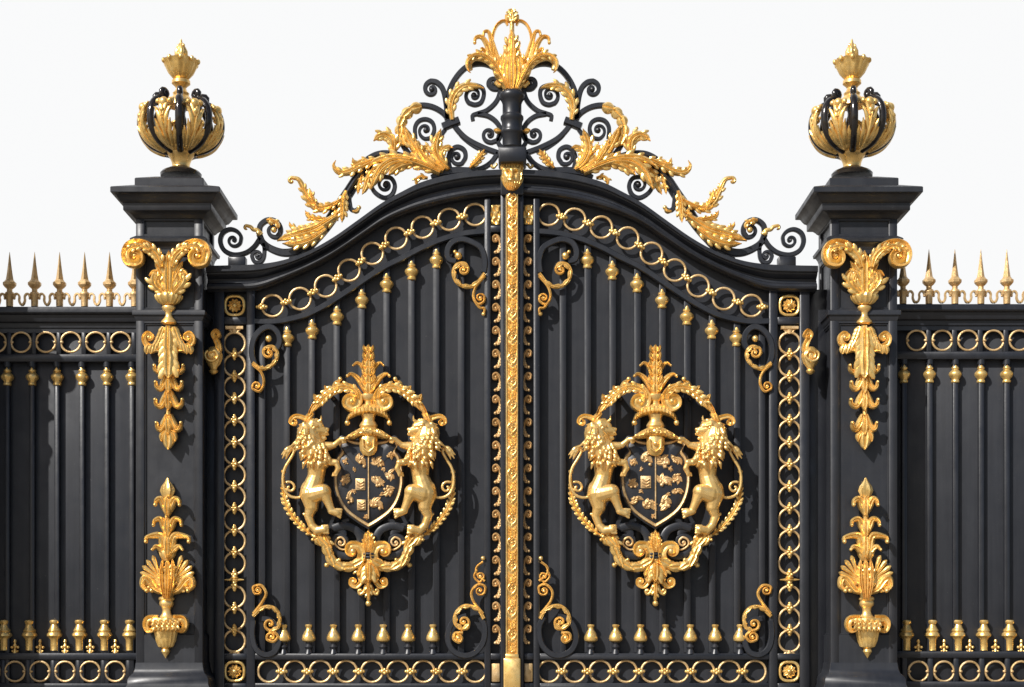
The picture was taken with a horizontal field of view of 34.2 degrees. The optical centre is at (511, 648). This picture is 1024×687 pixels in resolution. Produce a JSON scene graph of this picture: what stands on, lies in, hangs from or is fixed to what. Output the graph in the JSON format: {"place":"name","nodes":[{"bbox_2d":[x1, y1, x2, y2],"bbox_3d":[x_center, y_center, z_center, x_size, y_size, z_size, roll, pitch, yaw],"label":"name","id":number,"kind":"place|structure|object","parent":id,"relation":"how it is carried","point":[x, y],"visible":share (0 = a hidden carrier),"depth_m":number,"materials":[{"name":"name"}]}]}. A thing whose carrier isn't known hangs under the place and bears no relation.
{"place":"outdoors","nodes":[
{"label":"outdoors","id":0,"kind":"place"},
{"bbox_2d":[110,39,237,686],"bbox_3d":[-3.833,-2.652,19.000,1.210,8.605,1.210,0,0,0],"label":"gate pillar","id":1,"kind":"structure","parent":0,"point":[180,212],"depth_m":18.63,"materials":[{"name":"black metal"}]},
{"bbox_2d":[0,0,1023,306],"label":"sky","id":2,"kind":"structure","parent":0,"point":[725,88],"materials":[{"name":"white"}]},
{"bbox_2d":[795,39,922,686],"bbox_3d":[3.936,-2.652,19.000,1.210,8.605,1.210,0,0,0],"label":"gate pillar","id":3,"kind":"structure","parent":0,"point":[852,213],"depth_m":18.63,"materials":[{"name":"black metal"}]},
{"label":"ground","id":4,"kind":"structure","parent":0,"visible":0},
{"bbox_2d":[0,252,135,686],"bbox_3d":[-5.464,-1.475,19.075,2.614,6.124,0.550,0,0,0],"label":"spiked fence","id":5,"kind":"object","parent":4,"relation":"on","point":[67,496],"visible":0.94,"depth_m":19.09,"materials":[{"name":"black metal"}]},
{"bbox_2d":[206,8,825,686],"bbox_3d":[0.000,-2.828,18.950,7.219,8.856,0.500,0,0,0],"label":"gate overthrow","id":6,"kind":"object","parent":4,"relation":"on","point":[512,82],"visible":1,"depth_m":18.88,"materials":[{"name":"black metal"}]},
{"bbox_2d":[204,193,519,686],"bbox_3d":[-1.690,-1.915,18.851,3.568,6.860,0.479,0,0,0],"label":"gate leaf","id":7,"kind":"object","parent":6,"relation":"attached to","point":[366,461],"visible":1,"depth_m":18.97,"materials":[{"name":"black paint"}]},
{"bbox_2d":[519,195,819,686],"bbox_3d":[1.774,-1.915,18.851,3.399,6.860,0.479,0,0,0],"label":"gate leaf","id":8,"kind":"object","parent":6,"relation":"attached to","point":[664,464],"visible":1,"depth_m":18.97,"materials":[{"name":"black paint"}]},
{"bbox_2d":[897,251,1023,686],"bbox_3d":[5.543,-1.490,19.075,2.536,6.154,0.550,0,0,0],"label":"spiked fence","id":9,"kind":"object","parent":4,"relation":"on","point":[960,495],"visible":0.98,"depth_m":19.09,"materials":[{"name":"black metal"}]}
]}

